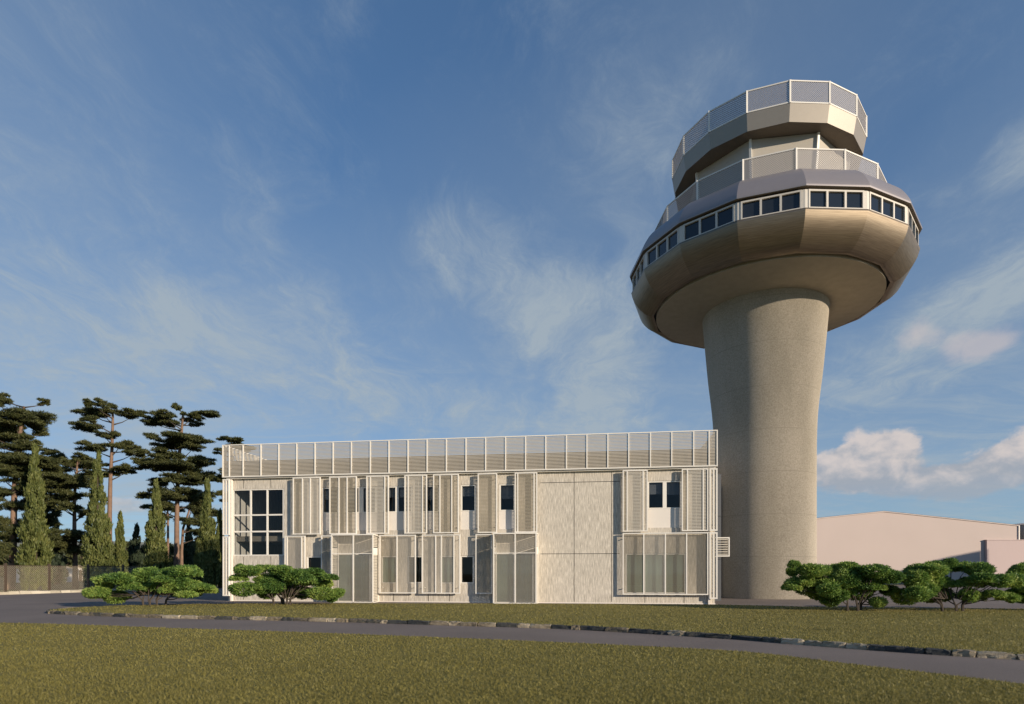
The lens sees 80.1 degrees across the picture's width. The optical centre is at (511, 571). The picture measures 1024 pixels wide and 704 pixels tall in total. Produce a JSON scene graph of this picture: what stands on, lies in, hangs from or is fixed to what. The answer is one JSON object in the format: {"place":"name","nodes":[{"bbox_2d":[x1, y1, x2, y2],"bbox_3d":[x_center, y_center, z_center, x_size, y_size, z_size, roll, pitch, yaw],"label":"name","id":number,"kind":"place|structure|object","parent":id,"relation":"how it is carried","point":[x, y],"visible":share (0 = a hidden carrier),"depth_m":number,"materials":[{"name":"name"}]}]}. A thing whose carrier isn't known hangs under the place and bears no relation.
{"place":"outdoors","nodes":[
{"label":"outdoors","id":0,"kind":"place"},
{"bbox_2d":[16,569,20,582],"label":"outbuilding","id":1,"kind":"structure","parent":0,"point":[17,578],"depth_m":92.00,"materials":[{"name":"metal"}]},
{"bbox_2d":[78,565,82,580],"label":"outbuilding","id":2,"kind":"structure","parent":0,"point":[80,576],"depth_m":103.95,"materials":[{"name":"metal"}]},
{"bbox_2d":[1,541,227,556],"bbox_3d":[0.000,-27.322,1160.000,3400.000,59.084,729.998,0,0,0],"label":"hills","id":3,"kind":"structure","parent":0,"point":[18,544],"depth_m":928.01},
{"bbox_2d":[0,577,903,591],"bbox_3d":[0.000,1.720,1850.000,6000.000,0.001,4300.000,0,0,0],"label":"ground","id":4,"kind":"structure","parent":0,"point":[59,587],"depth_m":68.44,"materials":[{"name":"green plant"}]},
{"bbox_2d":[0,542,8,577],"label":"tree","id":5,"kind":"object","parent":4,"relation":"on","point":[2,561],"visible":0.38,"depth_m":95.25,"materials":[{"name":"green plant"}]},
{"bbox_2d":[13,442,54,590],"bbox_3d":[-43.038,-4.883,54.905,2.897,13.624,2.956,0,0,41],"label":"cypress tree","id":6,"kind":"object","parent":4,"relation":"on","point":[37,545],"visible":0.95,"depth_m":54.49,"materials":[{"name":"green plant"}]},
{"bbox_2d":[0,392,69,589],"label":"pine tree","id":7,"kind":"object","parent":4,"relation":"on","point":[15,438],"visible":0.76,"depth_m":56.45,"materials":[{"name":"green plant"}]},
{"bbox_2d":[40,447,79,586],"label":"pine tree","id":8,"kind":"object","parent":4,"relation":"on","point":[52,521],"visible":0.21,"depth_m":65.69,"materials":[{"name":"green plant"}]},
{"bbox_2d":[51,517,69,583],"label":"conifer tree","id":9,"kind":"object","parent":4,"relation":"on","point":[58,560],"visible":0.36,"depth_m":79.63,"materials":[{"name":"green plant"}]},
{"bbox_2d":[44,451,92,588],"bbox_3d":[-43.357,-4.948,59.640,5.739,13.737,5.180,0,0,-33],"label":"pine tree","id":10,"kind":"object","parent":4,"relation":"on","point":[66,542],"visible":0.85,"depth_m":59.20,"materials":[{"name":"green plant"}]},
{"bbox_2d":[66,567,78,581],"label":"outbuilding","id":11,"kind":"structure","parent":4,"relation":"on","point":[69,576],"depth_m":96.56,"materials":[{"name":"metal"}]},
{"bbox_2d":[65,553,80,574],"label":"tree","id":12,"kind":"object","parent":4,"relation":"on","point":[70,563],"visible":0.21,"depth_m":97.95,"materials":[{"name":"green plant"}]},
{"bbox_2d":[78,553,83,564],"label":"tree","id":13,"kind":"object","parent":4,"relation":"on","point":[80,556],"visible":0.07,"depth_m":129.45,"materials":[{"name":"green plant"}]},
{"bbox_2d":[78,449,116,586],"bbox_3d":[-38.103,-4.738,56.089,3.194,13.116,2.992,0,0,0],"label":"cypress tree","id":14,"kind":"object","parent":4,"relation":"on","point":[97,548],"visible":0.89,"depth_m":55.49,"materials":[{"name":"green plant"}]},
{"bbox_2d":[67,397,154,572],"bbox_3d":[-41.037,-7.742,62.194,7.122,19.338,7.337,0,0,44],"label":"pine tree","id":15,"kind":"object","parent":4,"relation":"on","point":[91,414],"visible":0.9,"depth_m":61.74,"materials":[{"name":"green plant"}]},
{"bbox_2d":[112,510,128,586],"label":"cypress tree","id":16,"kind":"object","parent":4,"relation":"on","point":[120,553],"visible":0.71,"depth_m":65.72,"materials":[{"name":"green plant"}]},
{"bbox_2d":[126,522,145,581],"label":"conifer tree","id":17,"kind":"object","parent":4,"relation":"on","point":[135,557],"visible":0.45,"depth_m":77.51,"materials":[{"name":"green plant"}]},
{"bbox_2d":[142,477,172,568],"bbox_3d":[-33.408,-3.454,56.985,2.658,10.747,2.571,0,0,0],"label":"cypress tree","id":18,"kind":"object","parent":4,"relation":"on","point":[156,550],"visible":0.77,"depth_m":56.62,"materials":[{"name":"green plant"}]},
{"bbox_2d":[139,491,185,557],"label":"pine tree","id":19,"kind":"object","parent":4,"relation":"on","point":[167,516],"visible":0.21,"depth_m":73.74,"materials":[{"name":"green plant"}]},
{"bbox_2d":[166,541,173,565],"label":"tree","id":20,"kind":"object","parent":4,"relation":"on","point":[171,549],"visible":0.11,"depth_m":100.47,"materials":[{"name":"green plant"}]},
{"bbox_2d":[134,402,220,566],"bbox_3d":[-35.319,-7.952,63.906,8.665,19.765,7.436,0,0,35],"label":"pine tree","id":21,"kind":"object","parent":4,"relation":"on","point":[175,462],"visible":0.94,"depth_m":63.30,"materials":[{"name":"green plant"}]},
{"bbox_2d":[183,525,195,579],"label":"conifer tree","id":22,"kind":"object","parent":4,"relation":"on","point":[189,550],"visible":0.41,"depth_m":83.51,"materials":[{"name":"green plant"}]},
{"bbox_2d":[173,492,218,564],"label":"pine tree","id":23,"kind":"object","parent":4,"relation":"on","point":[194,509],"visible":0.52,"depth_m":71.86,"materials":[{"name":"green plant"}]},
{"bbox_2d":[193,477,220,585],"bbox_3d":[-29.135,-3.551,57.948,2.445,10.990,2.405,0,0,28],"label":"cypress tree","id":24,"kind":"object","parent":4,"relation":"on","point":[207,557],"visible":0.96,"depth_m":57.52,"materials":[{"name":"green plant"}]},
{"bbox_2d":[215,508,227,587],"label":"cypress tree","id":25,"kind":"object","parent":4,"relation":"on","point":[219,530],"visible":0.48,"depth_m":61.74,"materials":[{"name":"green plant"}]},
{"bbox_2d":[817,511,1019,583],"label":"hangar","id":26,"kind":"structure","parent":4,"relation":"on","point":[898,541],"depth_m":80.00,"materials":[{"name":"white paint"}]},
{"bbox_2d":[984,540,1023,574],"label":"hangar annex","id":27,"kind":"object","parent":4,"relation":"on","point":[1003,556],"visible":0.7,"depth_m":79.60,"materials":[{"name":"white paint"}]},
{"bbox_2d":[222,430,729,603],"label":"terminal building","id":28,"kind":"structure","parent":0,"point":[624,526],"depth_m":33.16,"materials":[{"name":"concrete"}]},
{"bbox_2d":[233,489,283,555],"bbox_3d":[-14.582,-2.805,35.020,3.190,3.820,0.100,0,0,8],"label":"window","id":29,"kind":"structure","parent":28,"relation":"in","point":[267,514],"depth_m":34.98,"materials":[{"name":"white metal"}]},
{"bbox_2d":[307,556,320,567],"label":"window","id":30,"kind":"structure","parent":28,"relation":"in","point":[307,556],"depth_m":34.56,"materials":[{"name":"white metal"}]},
{"bbox_2d":[322,488,337,530],"bbox_3d":[-10.240,-3.498,34.478,0.970,2.435,0.210,0,0,8],"label":"window","id":31,"kind":"structure","parent":28,"relation":"in","point":[325,515],"depth_m":34.43,"materials":[{"name":"white paint"}]},
{"bbox_2d":[334,554,370,601],"bbox_3d":[-8.955,0.370,34.225,2.140,2.690,0.145,0,0,8],"label":"glass door","id":32,"kind":"structure","parent":28,"relation":"in","point":[339,554],"depth_m":34.13,"materials":[{"name":"white metal"}]},
{"bbox_2d":[345,487,376,530],"bbox_3d":[-8.457,-3.498,34.233,1.930,2.435,0.210,0,0,8],"label":"window","id":33,"kind":"structure","parent":28,"relation":"in","point":[361,515],"depth_m":34.14,"materials":[{"name":"white paint"}]},
{"bbox_2d":[381,556,395,582],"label":"window","id":34,"kind":"structure","parent":28,"relation":"in","point":[381,556],"depth_m":33.96,"materials":[{"name":"white metal"}]},
{"bbox_2d":[381,486,412,529],"bbox_3d":[-6.386,-3.498,33.948,1.830,2.435,0.210,0,0,8],"label":"window","id":35,"kind":"structure","parent":28,"relation":"in","point":[396,518],"depth_m":33.87,"materials":[{"name":"white paint"}]},
{"bbox_2d":[407,556,421,582],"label":"window","id":36,"kind":"structure","parent":28,"relation":"in","point":[407,556],"depth_m":33.75,"materials":[{"name":"white metal"}]},
{"bbox_2d":[421,486,438,529],"bbox_3d":[-4.493,-3.498,33.688,1.030,2.435,0.210,0,0,8],"label":"window","id":37,"kind":"structure","parent":28,"relation":"in","point":[429,488],"depth_m":33.62,"materials":[{"name":"white paint"}]},
{"bbox_2d":[460,556,473,582],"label":"window","id":38,"kind":"structure","parent":28,"relation":"in","point":[460,556],"depth_m":33.34,"materials":[{"name":"white metal"}]},
{"bbox_2d":[461,485,475,529],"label":"window","id":39,"kind":"structure","parent":28,"relation":"in","point":[468,517],"depth_m":33.32,"materials":[{"name":"white paint"}]},
{"bbox_2d":[499,484,514,528],"bbox_3d":[-0.252,-3.498,33.105,0.880,2.435,0.210,0,0,8],"label":"window","id":40,"kind":"structure","parent":28,"relation":"in","point":[506,491],"depth_m":33.05,"materials":[{"name":"white paint"}]},
{"bbox_2d":[497,553,533,602],"bbox_3d":[0.132,0.370,32.974,2.120,2.690,0.145,0,0,8],"label":"glass door","id":41,"kind":"structure","parent":28,"relation":"in","point":[497,553],"depth_m":32.82,"materials":[{"name":"white metal"}]},
{"bbox_2d":[626,553,685,593],"bbox_3d":[7.532,0.115,31.979,3.100,2.100,0.100,0,0,8],"label":"window","id":42,"kind":"structure","parent":28,"relation":"in","point":[684,592],"depth_m":31.87,"materials":[{"name":"white metal"}]},
{"bbox_2d":[648,481,681,527],"bbox_3d":[7.995,-3.498,31.970,1.830,2.435,0.210,0,0,8],"label":"window","id":43,"kind":"structure","parent":28,"relation":"in","point":[664,517],"depth_m":31.91,"materials":[{"name":"white paint"}]},
{"bbox_2d":[0,585,1023,683],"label":"asphalt","id":44,"kind":"structure","parent":0,"point":[23,608],"depth_m":17.90,"materials":[{"name":"grey asphalt"}]},
{"bbox_2d":[0,589,133,594],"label":"fence kerb","id":45,"kind":"structure","parent":44,"relation":"on","point":[38,592],"depth_m":46.63,"materials":[{"name":"concrete"}]},
{"bbox_2d":[0,563,155,591],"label":"fence","id":46,"kind":"object","parent":45,"relation":"on","point":[6,581],"visible":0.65,"depth_m":47.53,"materials":[{"name":"metal"}]},
{"bbox_2d":[211,435,254,501],"bbox_3d":[-27.272,-5.707,59.821,3.933,15.266,3.381,0,0,37],"label":"pine tree","id":47,"kind":"object","parent":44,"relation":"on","point":[218,478],"visible":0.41,"depth_m":59.56,"materials":[{"name":"green plant"}]},
{"bbox_2d":[0,623,1023,703],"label":"front lawn","id":48,"kind":"structure","parent":44,"relation":"on","point":[519,680],"depth_m":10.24,"materials":[{"name":"green plant"}]},
{"bbox_2d":[46,607,1023,659],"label":"stone kerb","id":49,"kind":"structure","parent":44,"relation":"on","point":[938,651],"depth_m":17.04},
{"bbox_2d":[49,602,1023,658],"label":"lawn","id":50,"kind":"structure","parent":44,"relation":"on","point":[480,614],"depth_m":21.50,"materials":[{"name":"green plant"}]},
{"bbox_2d":[81,564,219,605],"bbox_3d":[-17.042,0.643,28.933,6.260,2.034,2.880,0,0,0],"label":"spreading shrub","id":51,"kind":"object","parent":50,"relation":"on","point":[178,581],"visible":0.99,"depth_m":28.36,"materials":[{"name":"green plant"}]},
{"bbox_2d":[227,563,345,604],"bbox_3d":[-10.751,0.613,29.427,5.546,2.099,2.842,0,0,0],"label":"spreading shrub","id":52,"kind":"object","parent":50,"relation":"on","point":[285,581],"visible":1,"depth_m":28.70,"materials":[{"name":"green plant"}]},
{"bbox_2d":[780,559,906,610],"bbox_3d":[13.396,0.572,24.780,4.966,2.166,2.698,0,0,0],"label":"spreading shrub","id":53,"kind":"object","parent":50,"relation":"on","point":[832,585],"visible":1,"depth_m":24.31,"materials":[{"name":"green plant"}]},
{"bbox_2d":[891,557,1023,610],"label":"spreading shrub","id":54,"kind":"object","parent":50,"relation":"on","point":[931,581],"visible":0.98,"depth_m":24.10,"materials":[{"name":"green plant"}]},
{"bbox_2d":[1004,562,1023,603],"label":"spreading shrub","id":55,"kind":"object","parent":50,"relation":"on","point":[1017,568],"visible":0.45,"depth_m":24.83,"materials":[{"name":"green plant"}]},
{"bbox_2d":[630,79,921,599],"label":"control tower","id":56,"kind":"structure","parent":44,"relation":"on","point":[780,243],"depth_m":36.49,"materials":[{"name":"concrete"}]},
{"bbox_2d":[0,0,1023,543],"label":"sky","id":57,"kind":"structure","parent":0,"point":[292,221],"materials":[{"name":"blue"}]},
{"bbox_2d":[1015,523,1023,539],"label":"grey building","id":58,"kind":"structure","parent":0,"point":[1021,531],"depth_m":82.45,"materials":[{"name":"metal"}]}
]}

